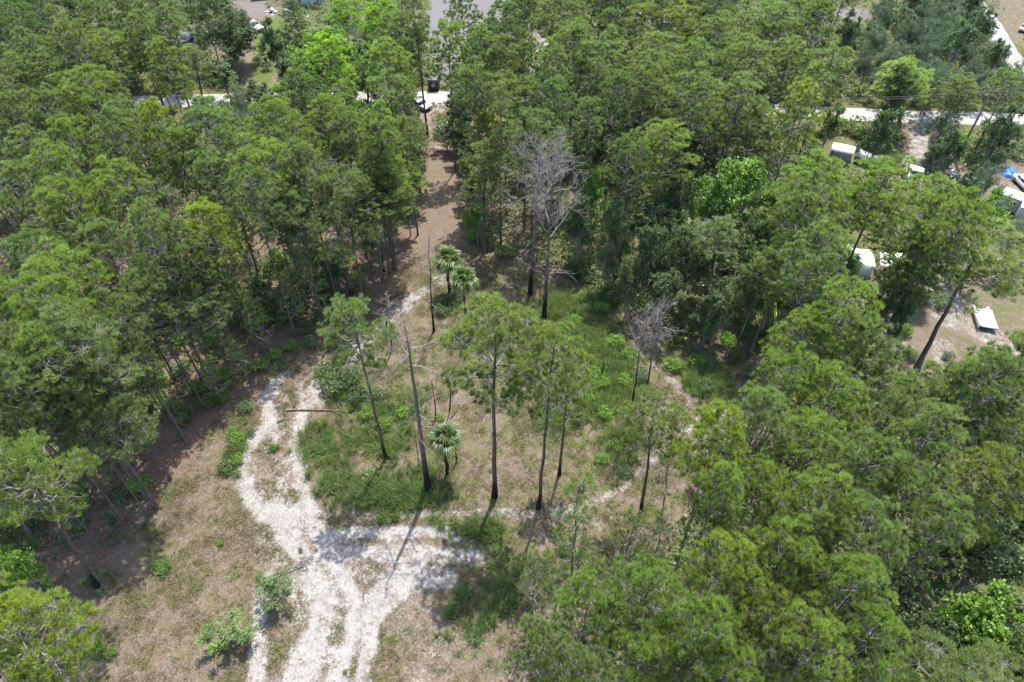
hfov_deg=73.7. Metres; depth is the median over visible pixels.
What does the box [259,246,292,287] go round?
broadleaf tree
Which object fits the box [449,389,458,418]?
leaning pole
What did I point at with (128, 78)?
broadleaf tree
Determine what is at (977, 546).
broadleaf tree
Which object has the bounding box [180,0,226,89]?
pine tree
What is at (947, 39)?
scrub oak
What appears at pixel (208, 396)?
green shrub
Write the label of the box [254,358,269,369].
green shrub
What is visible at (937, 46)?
scrub oak
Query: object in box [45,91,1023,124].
dirt road
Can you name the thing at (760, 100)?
pine tree
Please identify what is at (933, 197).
pine tree
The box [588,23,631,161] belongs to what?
pine tree
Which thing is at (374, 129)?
scrub oak
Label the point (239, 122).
pine tree
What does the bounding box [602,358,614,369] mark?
green shrub
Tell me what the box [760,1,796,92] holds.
pine tree
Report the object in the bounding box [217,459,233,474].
green shrub
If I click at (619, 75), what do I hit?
pine tree
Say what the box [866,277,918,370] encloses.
broadleaf tree
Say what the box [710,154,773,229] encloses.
broadleaf tree
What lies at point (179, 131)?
pine tree
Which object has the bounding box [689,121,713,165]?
broadleaf tree
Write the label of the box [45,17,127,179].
pine tree
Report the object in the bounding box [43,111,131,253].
pine tree
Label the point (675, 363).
green shrub
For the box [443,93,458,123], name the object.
broadleaf tree
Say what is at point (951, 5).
scrub oak
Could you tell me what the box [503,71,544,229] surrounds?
pine tree
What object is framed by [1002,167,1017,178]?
blue tarp
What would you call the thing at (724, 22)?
pine tree
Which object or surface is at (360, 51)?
broadleaf tree
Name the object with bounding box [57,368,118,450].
pine tree
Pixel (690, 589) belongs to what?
pine sapling
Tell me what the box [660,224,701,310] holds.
broadleaf tree
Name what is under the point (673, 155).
broadleaf tree
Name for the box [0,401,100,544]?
pine tree
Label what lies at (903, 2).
broadleaf tree
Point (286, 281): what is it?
pine sapling
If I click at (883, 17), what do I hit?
scrub oak
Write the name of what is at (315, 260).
broadleaf tree
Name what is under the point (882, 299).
broadleaf tree
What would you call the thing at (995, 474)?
pine tree
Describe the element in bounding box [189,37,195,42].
blue cover
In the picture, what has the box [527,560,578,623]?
pine sapling
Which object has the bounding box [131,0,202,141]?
pine tree
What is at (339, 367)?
green shrub
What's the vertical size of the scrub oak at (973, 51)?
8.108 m
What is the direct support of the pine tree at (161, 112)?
on the ground at (438, 218)
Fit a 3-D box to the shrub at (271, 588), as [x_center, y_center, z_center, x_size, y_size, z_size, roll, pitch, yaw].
[-19.973,21.271,58.227,3.770,4.164,3.675,-16,47,-15]
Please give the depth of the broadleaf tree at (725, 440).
63.09 m
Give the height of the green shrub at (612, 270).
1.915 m
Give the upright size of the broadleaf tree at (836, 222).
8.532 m
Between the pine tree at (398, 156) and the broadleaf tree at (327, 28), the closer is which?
the pine tree at (398, 156)
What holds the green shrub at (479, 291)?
on the ground at (438, 218)
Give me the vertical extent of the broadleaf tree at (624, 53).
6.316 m
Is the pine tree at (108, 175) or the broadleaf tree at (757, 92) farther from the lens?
the broadleaf tree at (757, 92)
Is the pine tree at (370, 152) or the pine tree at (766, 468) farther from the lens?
the pine tree at (370, 152)
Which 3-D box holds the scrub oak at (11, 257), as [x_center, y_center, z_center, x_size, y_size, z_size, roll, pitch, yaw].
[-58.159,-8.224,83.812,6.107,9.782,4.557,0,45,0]
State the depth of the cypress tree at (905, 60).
110.53 m
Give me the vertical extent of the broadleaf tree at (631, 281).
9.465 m
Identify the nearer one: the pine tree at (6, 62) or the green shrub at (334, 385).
the green shrub at (334, 385)
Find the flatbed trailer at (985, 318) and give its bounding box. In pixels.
[972,304,998,329]
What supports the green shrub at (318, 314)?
on the ground at (438, 218)
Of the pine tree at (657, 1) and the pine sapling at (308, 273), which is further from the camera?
the pine tree at (657, 1)
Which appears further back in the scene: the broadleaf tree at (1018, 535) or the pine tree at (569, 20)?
the pine tree at (569, 20)
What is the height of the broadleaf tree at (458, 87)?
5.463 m
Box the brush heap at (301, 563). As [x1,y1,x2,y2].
[285,551,318,573]
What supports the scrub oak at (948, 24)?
on the ground at (438, 218)
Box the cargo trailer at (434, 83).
[428,73,439,89]
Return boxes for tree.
[0,0,70,141]
[0,1,51,115]
[0,2,43,110]
[0,42,49,157]
[0,55,20,138]
[0,68,41,165]
[0,74,59,223]
[0,127,20,229]
[0,134,24,207]
[0,159,70,271]
[0,210,20,242]
[0,222,81,317]
[0,265,42,377]
[0,274,106,460]
[0,296,149,486]
[0,317,116,490]
[0,349,126,521]
[0,370,70,471]
[0,374,75,465]
[0,393,56,456]
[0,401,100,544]
[0,413,52,547]
[0,426,100,588]
[0,508,53,581]
[0,541,55,614]
[0,570,82,679]
[0,585,103,681]
[0,639,38,681]
[1,46,79,168]
[2,320,148,500]
[2,366,96,487]
[3,123,89,255]
[3,388,63,467]
[6,258,148,461]
[9,25,89,171]
[10,97,43,126]
[11,0,65,91]
[14,81,102,215]
[17,0,85,108]
[17,148,107,286]
[20,235,154,411]
[26,46,112,185]
[27,137,118,282]
[31,173,131,327]
[32,0,63,18]
[41,372,148,516]
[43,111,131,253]
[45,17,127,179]
[45,388,160,509]
[46,65,135,200]
[48,381,122,477]
[51,0,93,45]
[51,309,171,479]
[52,45,88,69]
[54,55,76,92]
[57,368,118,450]
[58,17,126,141]
[61,63,146,217]
[62,0,95,16]
[71,215,176,379]
[76,0,139,123]
[79,286,150,402]
[80,286,188,444]
[81,294,168,422]
[82,351,172,477]
[85,27,152,147]
[85,60,128,96]
[85,153,170,279]
[89,105,162,252]
[94,98,175,229]
[99,0,170,122]
[111,0,164,105]
[114,62,134,92]
[116,30,140,82]
[116,52,144,91]
[116,343,181,437]
[117,272,191,390]
[118,267,205,407]
[121,196,219,387]
[122,8,181,136]
[122,305,182,395]
[128,281,232,392]
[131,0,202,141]
[136,95,206,245]
[136,269,202,380]
[141,35,195,129]
[145,0,193,85]
[147,253,216,377]
[155,122,224,250]
[156,0,192,64]
[157,212,231,377]
[162,124,232,277]
[162,255,210,356]
[168,57,190,88]
[174,42,217,94]
[177,0,209,30]
[179,94,258,272]
[179,238,236,355]
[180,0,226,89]
[181,196,263,353]
[181,257,242,364]
[183,146,260,295]
[188,24,209,44]
[190,218,255,346]
[191,4,259,66]
[194,288,225,317]
[195,0,230,17]
[199,300,240,331]
[209,59,237,99]
[211,112,269,236]
[215,208,269,323]
[221,47,247,79]
[222,161,296,336]
[223,81,254,107]
[224,131,313,304]
[224,282,256,319]
[237,270,275,304]
[242,94,322,269]
[245,77,272,113]
[251,197,303,303]
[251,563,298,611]
[257,16,291,74]
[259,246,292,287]
[262,286,285,314]
[268,80,292,105]
[268,178,307,298]
[270,189,326,319]
[271,109,326,233]
[274,62,289,81]
[274,175,314,291]
[276,138,340,292]
[277,0,314,49]
[277,84,310,127]
[279,22,302,60]
[283,44,311,91]
[283,61,319,176]
[284,258,317,287]
[292,202,380,298]
[297,238,325,276]
[298,29,328,74]
[298,83,335,137]
[301,92,361,248]
[302,41,334,85]
[303,30,356,147]
[309,77,331,106]
[312,163,379,298]
[316,292,400,460]
[317,257,349,288]
[320,23,344,72]
[320,83,370,168]
[323,0,364,89]
[323,103,371,259]
[324,1,355,42]
[326,28,363,88]
[330,70,366,115]
[333,165,413,283]
[343,39,366,74]
[347,162,414,265]
[348,59,380,104]
[350,224,383,261]
[351,309,458,493]
[355,148,416,270]
[356,98,407,269]
[356,139,402,273]
[358,0,409,118]
[359,215,397,271]
[361,41,386,82]
[363,0,391,38]
[363,67,418,218]
[364,36,418,172]
[372,10,416,115]
[373,292,401,350]
[376,215,400,238]
[385,57,420,174]
[385,113,427,235]
[386,46,416,101]
[394,190,420,235]
[396,0,441,137]
[399,115,431,195]
[400,160,430,207]
[401,102,421,125]
[401,140,427,192]
[403,35,426,89]
[403,386,418,462]
[404,21,429,71]
[412,231,445,331]
[426,18,470,171]
[430,121,460,150]
[434,290,561,498]
[442,0,483,89]
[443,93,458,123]
[445,88,480,128]
[448,119,470,152]
[449,54,503,215]
[449,82,467,95]
[452,99,474,121]
[453,136,511,253]
[455,149,478,186]
[457,22,502,135]
[457,174,483,206]
[458,108,508,221]
[459,132,482,166]
[461,49,486,83]
[463,201,489,243]
[476,17,505,59]
[478,69,524,198]
[478,81,517,244]
[481,32,527,169]
[483,0,527,78]
[494,125,585,295]
[498,106,574,259]
[500,0,546,71]
[501,319,596,509]
[501,612,579,681]
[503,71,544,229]
[504,0,543,75]
[504,116,529,136]
[506,136,544,182]
[508,136,588,321]
[511,1,536,42]
[511,31,546,124]
[517,78,530,100]
[522,100,547,132]
[523,73,579,234]
[525,0,589,110]
[526,36,574,206]
[529,636,617,681]
[533,3,567,61]
[535,357,598,476]
[537,4,567,75]
[538,19,608,183]
[543,470,604,608]
[548,565,623,667]
[552,17,594,138]
[555,0,592,60]
[556,105,580,124]
[557,134,577,163]
[558,145,592,208]
[560,87,579,118]
[563,194,597,262]
[564,94,608,245]
[564,118,582,139]
[565,39,625,194]
[572,81,608,113]
[573,127,601,154]
[574,0,598,27]
[574,108,601,128]
[578,161,607,242]
[580,0,626,74]
[580,135,608,172]
[584,111,609,128]
[588,0,640,86]
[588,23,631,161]
[588,616,685,681]
[589,7,625,143]
[589,551,697,680]
[591,69,640,222]
[593,0,633,63]
[599,34,614,60]
[599,195,633,288]
[601,8,628,55]
[604,134,630,175]
[605,128,652,278]
[611,107,649,156]
[613,384,693,513]
[615,255,646,316]
[616,298,666,412]
[617,51,634,65]
[617,59,672,209]
[618,0,660,85]
[620,0,699,129]
[620,45,635,57]
[620,48,677,194]
[621,13,648,47]
[624,30,680,172]
[626,202,668,247]
[627,117,701,251]
[629,292,687,413]
[632,222,669,307]
[640,33,691,140]
[642,0,688,33]
[643,0,673,56]
[643,108,669,129]
[643,267,689,331]
[643,589,746,681]
[650,417,685,516]
[652,181,692,255]
[657,218,694,272]
[659,138,680,171]
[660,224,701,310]
[661,123,684,144]
[662,61,724,208]
[663,41,728,180]
[664,0,702,116]
[664,397,752,572]
[667,37,714,186]
[668,526,773,669]
[669,459,747,607]
[672,634,766,681]
[674,1,704,30]
[678,225,718,294]
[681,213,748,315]
[682,9,742,156]
[683,0,739,59]
[688,95,733,201]
[688,157,745,237]
[688,294,733,345]
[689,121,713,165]
[696,273,745,345]
[698,0,746,62]
[698,424,756,485]
[704,0,738,21]
[704,381,797,560]
[705,71,770,210]
[707,453,797,590]
[710,32,780,177]
[710,51,738,77]
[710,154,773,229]
[710,238,739,287]
[712,212,746,265]
[716,100,752,156]
[716,576,818,681]
[717,513,827,669]
[719,139,745,164]
[720,64,756,106]
[722,340,823,512]
[728,0,804,140]
[728,103,774,184]
[729,124,758,141]
[730,0,762,30]
[732,463,860,632]
[733,244,769,313]
[735,212,777,290]
[739,248,780,338]
[740,232,820,358]
[741,183,786,243]
[743,598,855,681]
[747,56,781,96]
[750,109,765,126]
[750,303,838,469]
[751,404,848,552]
[753,35,813,160]
[754,0,809,106]
[757,162,866,274]
[758,122,775,148]
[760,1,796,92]
[761,77,826,187]
[763,146,852,328]
[763,218,849,386]
[764,487,912,668]
[771,16,806,70]
[772,357,870,515]
[773,273,883,451]
[777,50,813,111]
[777,218,821,284]
[778,0,837,144]
[781,550,898,676]
[782,59,834,177]
[784,272,826,332]
[786,212,844,256]
[787,427,907,586]
[787,483,852,548]
[789,40,861,180]
[791,0,839,40]
[792,313,905,477]
[803,34,829,56]
[804,602,912,681]
[806,209,847,228]
[810,100,846,153]
[811,373,867,449]
[820,73,847,103]
[820,449,963,613]
[822,0,866,57]
[828,153,920,305]
[833,9,862,57]
[838,367,939,493]
[841,26,865,58]
[841,390,911,459]
[841,396,970,571]
[843,490,979,639]
[852,359,980,516]
[854,106,906,183]
[855,20,893,46]
[857,626,1010,681]
[860,170,971,336]
[864,224,944,353]
[864,272,910,343]
[864,556,952,631]
[866,54,935,132]
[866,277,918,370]
[875,186,996,370]
[880,64,922,113]
[883,608,962,675]
[884,213,1023,371]
[887,3,918,41]
[888,345,1023,519]
[896,242,941,300]
[897,0,908,20]
[901,210,949,246]
[901,400,982,497]
[902,0,930,14]
[909,366,967,457]
[911,329,1023,496]
[911,440,1023,559]
[913,522,988,583]
[917,408,1023,564]
[922,123,972,188]
[926,578,1023,676]
[928,72,982,142]
[928,631,1003,681]
[934,515,1023,607]
[941,163,986,217]
[942,17,984,69]
[943,72,975,123]
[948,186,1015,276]
[961,0,983,20]
[962,398,1023,471]
[963,485,1023,566]
[963,635,1023,681]
[968,5,996,27]
[968,8,999,59]
[972,67,1023,152]
[977,103,1023,178]
[980,36,1014,90]
[982,621,1023,681]
[984,446,1023,515]
[1002,604,1023,652]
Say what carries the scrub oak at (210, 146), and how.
on the ground at (438, 218)
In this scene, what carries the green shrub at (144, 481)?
on the ground at (438, 218)
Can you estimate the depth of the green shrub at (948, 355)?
79.49 m
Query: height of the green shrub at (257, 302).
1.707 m
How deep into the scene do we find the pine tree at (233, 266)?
71.48 m
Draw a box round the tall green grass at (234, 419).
[74,183,1023,681]
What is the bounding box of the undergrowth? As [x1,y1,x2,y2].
[0,0,1023,681]
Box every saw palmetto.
[61,522,85,536]
[74,572,94,593]
[96,568,110,581]
[96,586,107,595]
[106,527,117,537]
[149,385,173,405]
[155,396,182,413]
[174,410,192,426]
[205,348,226,361]
[362,461,380,479]
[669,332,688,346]
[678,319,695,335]
[747,338,771,352]
[759,321,777,334]
[893,341,914,356]
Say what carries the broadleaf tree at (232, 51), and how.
on the ground at (438, 218)
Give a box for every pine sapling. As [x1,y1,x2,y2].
[94,428,137,464]
[118,387,152,449]
[139,355,182,417]
[177,329,215,392]
[199,355,231,403]
[205,316,246,368]
[222,336,259,385]
[241,293,274,352]
[274,269,307,326]
[294,249,330,307]
[515,545,549,614]
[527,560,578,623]
[558,528,594,599]
[587,562,618,624]
[604,503,651,567]
[625,546,667,614]
[637,505,679,569]
[656,560,705,629]
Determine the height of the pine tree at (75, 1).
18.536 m
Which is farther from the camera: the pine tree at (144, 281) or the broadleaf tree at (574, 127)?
the broadleaf tree at (574, 127)
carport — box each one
[167,30,195,41]
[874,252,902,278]
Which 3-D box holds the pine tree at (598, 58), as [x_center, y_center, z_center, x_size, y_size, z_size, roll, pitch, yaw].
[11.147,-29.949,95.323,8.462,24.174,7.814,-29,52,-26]
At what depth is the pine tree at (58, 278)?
54.27 m
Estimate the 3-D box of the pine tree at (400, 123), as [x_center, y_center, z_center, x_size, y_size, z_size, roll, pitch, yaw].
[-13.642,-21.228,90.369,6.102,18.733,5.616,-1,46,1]
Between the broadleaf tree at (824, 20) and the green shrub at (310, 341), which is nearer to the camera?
the green shrub at (310, 341)
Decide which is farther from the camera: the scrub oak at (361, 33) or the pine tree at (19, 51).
the scrub oak at (361, 33)
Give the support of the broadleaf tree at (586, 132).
on the ground at (438, 218)
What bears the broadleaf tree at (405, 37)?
on the ground at (438, 218)
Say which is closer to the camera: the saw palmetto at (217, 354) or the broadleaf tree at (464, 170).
the saw palmetto at (217, 354)
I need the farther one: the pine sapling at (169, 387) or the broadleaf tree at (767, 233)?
the broadleaf tree at (767, 233)
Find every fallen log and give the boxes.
[176,384,224,398]
[286,409,344,411]
[508,621,536,680]
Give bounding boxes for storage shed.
[829,142,855,164]
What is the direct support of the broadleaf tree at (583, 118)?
on the ground at (438, 218)
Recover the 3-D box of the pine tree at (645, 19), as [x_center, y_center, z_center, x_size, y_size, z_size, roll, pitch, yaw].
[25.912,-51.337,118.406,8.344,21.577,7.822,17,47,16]
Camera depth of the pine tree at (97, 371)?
54.89 m
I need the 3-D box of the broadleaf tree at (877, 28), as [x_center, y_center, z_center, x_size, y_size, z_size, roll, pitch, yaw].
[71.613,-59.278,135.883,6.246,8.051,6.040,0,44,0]
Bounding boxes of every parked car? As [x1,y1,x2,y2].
[410,97,432,111]
[1012,174,1023,191]
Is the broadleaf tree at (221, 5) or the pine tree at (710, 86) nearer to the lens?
the pine tree at (710, 86)
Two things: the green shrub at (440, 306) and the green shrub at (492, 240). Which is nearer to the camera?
the green shrub at (440, 306)
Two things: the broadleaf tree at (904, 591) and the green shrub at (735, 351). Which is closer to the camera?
the broadleaf tree at (904, 591)
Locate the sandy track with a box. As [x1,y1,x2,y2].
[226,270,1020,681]
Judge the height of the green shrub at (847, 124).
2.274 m
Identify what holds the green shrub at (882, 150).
on the ground at (438, 218)
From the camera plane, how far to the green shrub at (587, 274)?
88.86 m
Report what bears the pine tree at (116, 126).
on the ground at (438, 218)
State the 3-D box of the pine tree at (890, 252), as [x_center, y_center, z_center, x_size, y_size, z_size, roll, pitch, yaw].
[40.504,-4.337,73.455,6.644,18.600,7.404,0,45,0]
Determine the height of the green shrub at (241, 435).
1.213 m
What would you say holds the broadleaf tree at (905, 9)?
on the ground at (438, 218)
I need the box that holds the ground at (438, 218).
[0,0,1023,681]
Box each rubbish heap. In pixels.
[265,8,287,15]
[942,169,980,180]
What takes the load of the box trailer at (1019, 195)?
on the ground at (438, 218)
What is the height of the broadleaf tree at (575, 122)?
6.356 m
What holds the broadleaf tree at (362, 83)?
on the ground at (438, 218)
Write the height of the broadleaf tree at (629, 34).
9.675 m
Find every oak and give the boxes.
[0,123,30,158]
[0,138,19,169]
[0,158,33,205]
[0,241,52,288]
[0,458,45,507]
[1,103,27,146]
[13,276,45,318]
[25,134,54,164]
[26,106,49,134]
[28,124,52,152]
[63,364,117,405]
[68,108,93,144]
[69,170,105,206]
[92,120,129,150]
[132,230,181,270]
[140,138,176,170]
[140,170,184,227]
[188,98,221,139]
[196,142,235,175]
[203,162,242,207]
[208,182,238,219]
[212,112,253,152]
[219,84,255,130]
[235,106,270,137]
[259,96,297,137]
[268,206,289,249]
[281,61,310,92]
[317,151,355,185]
[348,19,378,55]
[360,101,388,147]
[594,236,623,288]
[852,44,877,92]
[859,21,891,70]
[861,11,879,49]
[863,67,891,102]
[872,0,895,16]
[873,43,902,87]
[874,4,892,31]
[874,4,896,30]
[874,338,920,368]
[882,38,915,72]
[892,17,919,48]
[896,15,924,55]
[903,35,941,67]
[911,0,934,28]
[912,52,947,104]
[913,0,936,8]
[913,11,943,54]
[913,28,945,64]
[914,17,944,50]
[917,76,947,124]
[919,61,953,114]
[922,101,964,156]
[925,1,949,18]
[927,58,950,81]
[930,8,951,34]
[932,25,957,63]
[934,0,962,10]
[937,14,963,57]
[938,0,958,17]
[938,20,973,54]
[940,10,963,30]
[943,69,967,109]
[947,10,966,21]
[947,66,979,110]
[953,40,979,71]
[956,0,984,13]
[963,0,992,21]
[963,57,988,87]
[968,63,994,101]
[972,158,1013,200]
[973,39,1007,70]
[974,34,994,66]
[977,18,997,47]
[991,56,1023,105]
[991,216,1023,265]
[1005,80,1023,118]
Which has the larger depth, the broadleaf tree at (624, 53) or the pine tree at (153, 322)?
the broadleaf tree at (624, 53)
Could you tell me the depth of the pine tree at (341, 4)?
117.48 m
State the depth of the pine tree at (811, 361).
50.69 m
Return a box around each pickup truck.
[244,19,262,31]
[907,165,923,186]
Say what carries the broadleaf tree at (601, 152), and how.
on the ground at (438, 218)
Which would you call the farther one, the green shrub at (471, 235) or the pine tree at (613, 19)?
the pine tree at (613, 19)
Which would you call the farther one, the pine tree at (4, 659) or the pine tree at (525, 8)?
the pine tree at (525, 8)
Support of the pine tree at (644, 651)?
on the ground at (438, 218)
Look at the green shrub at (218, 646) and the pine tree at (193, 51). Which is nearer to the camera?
the green shrub at (218, 646)
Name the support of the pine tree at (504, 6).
on the ground at (438, 218)
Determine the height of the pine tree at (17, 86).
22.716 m
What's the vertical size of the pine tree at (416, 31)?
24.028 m
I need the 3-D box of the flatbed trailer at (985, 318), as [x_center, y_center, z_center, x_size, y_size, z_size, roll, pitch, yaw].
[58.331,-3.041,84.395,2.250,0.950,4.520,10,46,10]
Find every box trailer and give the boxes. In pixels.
[995,187,1023,212]
[1014,199,1023,223]
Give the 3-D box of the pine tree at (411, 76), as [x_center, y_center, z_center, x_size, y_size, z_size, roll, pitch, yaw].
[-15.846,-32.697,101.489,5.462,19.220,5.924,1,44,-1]
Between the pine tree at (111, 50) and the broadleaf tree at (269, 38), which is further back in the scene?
the broadleaf tree at (269, 38)
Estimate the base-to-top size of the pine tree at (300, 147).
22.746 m
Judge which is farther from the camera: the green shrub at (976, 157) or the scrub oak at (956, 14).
the scrub oak at (956, 14)
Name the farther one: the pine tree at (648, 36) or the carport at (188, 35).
the carport at (188, 35)
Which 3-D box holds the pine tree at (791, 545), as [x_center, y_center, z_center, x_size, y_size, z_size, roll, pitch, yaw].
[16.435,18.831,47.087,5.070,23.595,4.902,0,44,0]
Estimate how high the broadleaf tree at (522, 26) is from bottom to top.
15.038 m
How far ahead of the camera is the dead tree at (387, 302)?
76.03 m
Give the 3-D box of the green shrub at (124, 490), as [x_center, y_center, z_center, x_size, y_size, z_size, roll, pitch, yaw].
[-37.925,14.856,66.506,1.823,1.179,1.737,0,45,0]
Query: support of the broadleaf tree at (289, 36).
on the ground at (438, 218)
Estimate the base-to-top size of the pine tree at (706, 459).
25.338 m
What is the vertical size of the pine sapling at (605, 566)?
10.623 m
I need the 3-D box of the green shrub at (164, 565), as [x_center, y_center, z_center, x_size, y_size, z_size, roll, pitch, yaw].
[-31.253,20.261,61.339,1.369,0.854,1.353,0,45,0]
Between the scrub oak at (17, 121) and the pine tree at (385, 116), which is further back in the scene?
the scrub oak at (17, 121)
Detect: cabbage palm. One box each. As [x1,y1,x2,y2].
[289,31,304,48]
[423,421,462,474]
[432,244,463,292]
[449,264,480,315]
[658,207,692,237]
[750,285,793,332]
[818,243,869,297]
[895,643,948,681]
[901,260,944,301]
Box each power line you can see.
[604,87,1015,98]
[619,91,1018,100]
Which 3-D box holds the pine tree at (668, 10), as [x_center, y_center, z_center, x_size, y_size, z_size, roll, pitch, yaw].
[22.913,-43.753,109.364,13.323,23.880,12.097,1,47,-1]
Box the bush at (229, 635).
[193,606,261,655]
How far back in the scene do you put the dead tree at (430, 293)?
76.46 m
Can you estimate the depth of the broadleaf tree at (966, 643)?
47.05 m
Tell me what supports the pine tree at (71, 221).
on the ground at (438, 218)
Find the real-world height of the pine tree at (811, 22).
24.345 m
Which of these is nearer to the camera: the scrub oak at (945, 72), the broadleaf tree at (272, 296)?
the broadleaf tree at (272, 296)
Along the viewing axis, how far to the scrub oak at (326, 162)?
99.98 m
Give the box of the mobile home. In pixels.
[839,249,875,279]
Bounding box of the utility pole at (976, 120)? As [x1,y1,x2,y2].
[965,86,997,140]
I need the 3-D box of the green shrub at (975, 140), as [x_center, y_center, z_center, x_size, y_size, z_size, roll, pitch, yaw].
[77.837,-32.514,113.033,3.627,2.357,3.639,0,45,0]
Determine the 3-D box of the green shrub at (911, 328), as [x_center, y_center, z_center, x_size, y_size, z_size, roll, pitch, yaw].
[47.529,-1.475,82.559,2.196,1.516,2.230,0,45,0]
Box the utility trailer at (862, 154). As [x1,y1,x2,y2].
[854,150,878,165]
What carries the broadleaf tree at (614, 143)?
on the ground at (438, 218)
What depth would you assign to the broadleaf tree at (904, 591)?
52.89 m
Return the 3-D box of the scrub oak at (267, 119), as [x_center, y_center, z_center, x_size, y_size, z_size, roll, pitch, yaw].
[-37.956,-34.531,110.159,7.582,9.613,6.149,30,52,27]
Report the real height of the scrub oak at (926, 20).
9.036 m
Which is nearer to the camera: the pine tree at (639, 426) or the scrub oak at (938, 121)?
the pine tree at (639, 426)
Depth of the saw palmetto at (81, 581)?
60.19 m
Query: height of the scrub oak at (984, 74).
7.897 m
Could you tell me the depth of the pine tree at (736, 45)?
93.12 m
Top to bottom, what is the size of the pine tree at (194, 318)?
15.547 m
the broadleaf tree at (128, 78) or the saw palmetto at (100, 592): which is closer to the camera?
the saw palmetto at (100, 592)
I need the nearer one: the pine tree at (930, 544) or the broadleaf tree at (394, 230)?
the pine tree at (930, 544)
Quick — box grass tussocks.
[136,274,737,663]
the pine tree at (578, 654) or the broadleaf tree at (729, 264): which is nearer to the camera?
the pine tree at (578, 654)
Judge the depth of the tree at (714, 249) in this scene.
77.56 m
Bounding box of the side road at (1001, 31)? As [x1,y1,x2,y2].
[976,2,1023,77]
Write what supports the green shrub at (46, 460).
on the ground at (438, 218)
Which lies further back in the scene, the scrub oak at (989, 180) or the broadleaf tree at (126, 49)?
the broadleaf tree at (126, 49)
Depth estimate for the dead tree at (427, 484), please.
56.55 m
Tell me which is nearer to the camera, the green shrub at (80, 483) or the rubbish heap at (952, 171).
the green shrub at (80, 483)
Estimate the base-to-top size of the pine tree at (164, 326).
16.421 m
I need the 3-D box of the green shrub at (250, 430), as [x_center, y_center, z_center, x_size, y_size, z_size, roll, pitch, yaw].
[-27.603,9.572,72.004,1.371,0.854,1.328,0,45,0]
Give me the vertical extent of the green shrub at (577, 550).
1.138 m
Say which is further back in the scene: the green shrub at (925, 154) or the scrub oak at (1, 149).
the green shrub at (925, 154)
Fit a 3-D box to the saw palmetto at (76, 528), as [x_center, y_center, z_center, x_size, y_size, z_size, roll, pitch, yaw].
[-41.056,17.537,63.929,1.773,0.848,1.743,9,46,9]
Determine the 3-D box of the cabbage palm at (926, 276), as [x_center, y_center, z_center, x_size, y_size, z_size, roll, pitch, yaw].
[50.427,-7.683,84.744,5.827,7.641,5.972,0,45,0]
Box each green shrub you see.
[0,543,14,559]
[0,585,10,599]
[11,537,38,556]
[24,508,49,525]
[30,456,54,475]
[30,579,46,594]
[50,433,77,451]
[69,479,89,497]
[88,640,107,657]
[102,645,117,658]
[112,485,130,499]
[126,473,152,493]
[153,372,167,382]
[153,556,164,565]
[157,559,171,572]
[162,336,180,351]
[166,104,178,111]
[170,359,191,377]
[180,317,199,333]
[180,398,199,412]
[187,377,206,393]
[199,331,220,347]
[201,393,217,407]
[212,388,231,401]
[215,365,234,380]
[216,639,231,651]
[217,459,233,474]
[225,426,237,437]
[230,431,247,444]
[230,452,244,464]
[232,306,248,320]
[236,400,252,411]
[239,361,255,372]
[240,316,260,333]
[244,426,256,436]
[245,296,264,308]
[252,55,262,63]
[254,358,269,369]
[256,306,273,321]
[259,61,272,69]
[265,348,282,359]
[271,307,289,323]
[273,359,288,370]
[282,338,296,349]
[289,304,305,319]
[298,324,312,334]
[301,335,317,347]
[309,308,325,322]
[310,279,327,292]
[312,291,326,302]
[312,360,337,382]
[319,371,347,397]
[327,358,349,372]
[329,289,346,302]
[335,367,361,387]
[345,384,368,403]
[350,271,365,281]
[359,406,373,419]
[369,386,385,399]
[375,416,391,428]
[395,405,410,418]
[413,392,424,402]
[433,303,448,314]
[435,413,444,420]
[440,296,454,307]
[448,290,465,303]
[460,212,473,223]
[464,227,482,239]
[469,290,482,298]
[480,234,498,248]
[495,243,515,256]
[548,322,564,331]
[556,540,571,554]
[562,262,582,275]
[565,314,580,323]
[573,411,587,424]
[574,548,588,565]
[578,269,599,283]
[579,390,594,401]
[588,365,600,379]
[593,300,610,312]
[594,372,611,388]
[594,451,609,464]
[598,404,614,419]
[602,262,620,275]
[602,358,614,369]
[605,333,624,346]
[606,289,624,302]
[606,438,623,450]
[610,568,623,583]
[617,372,632,386]
[617,464,631,476]
[622,345,638,360]
[631,366,647,380]
[632,546,646,561]
[636,299,658,315]
[641,431,655,444]
[663,356,682,371]
[686,353,705,364]
[689,315,704,327]
[696,376,714,393]
[718,331,737,347]
[727,347,746,360]
[737,322,756,338]
[739,362,761,379]
[802,144,815,156]
[839,118,855,131]
[850,125,867,137]
[867,130,877,138]
[869,139,887,153]
[882,153,901,166]
[884,328,902,341]
[890,133,906,144]
[890,146,904,155]
[897,323,914,333]
[904,348,919,359]
[917,288,936,303]
[922,151,943,160]
[926,161,944,172]
[933,292,955,307]
[941,350,955,359]
[960,132,975,142]
[962,355,983,369]
[965,152,985,163]
[972,136,987,149]
[989,208,1011,220]
[1011,142,1023,156]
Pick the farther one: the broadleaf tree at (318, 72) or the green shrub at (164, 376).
the broadleaf tree at (318, 72)
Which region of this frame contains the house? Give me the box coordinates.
[284,0,324,8]
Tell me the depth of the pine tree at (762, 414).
47.66 m

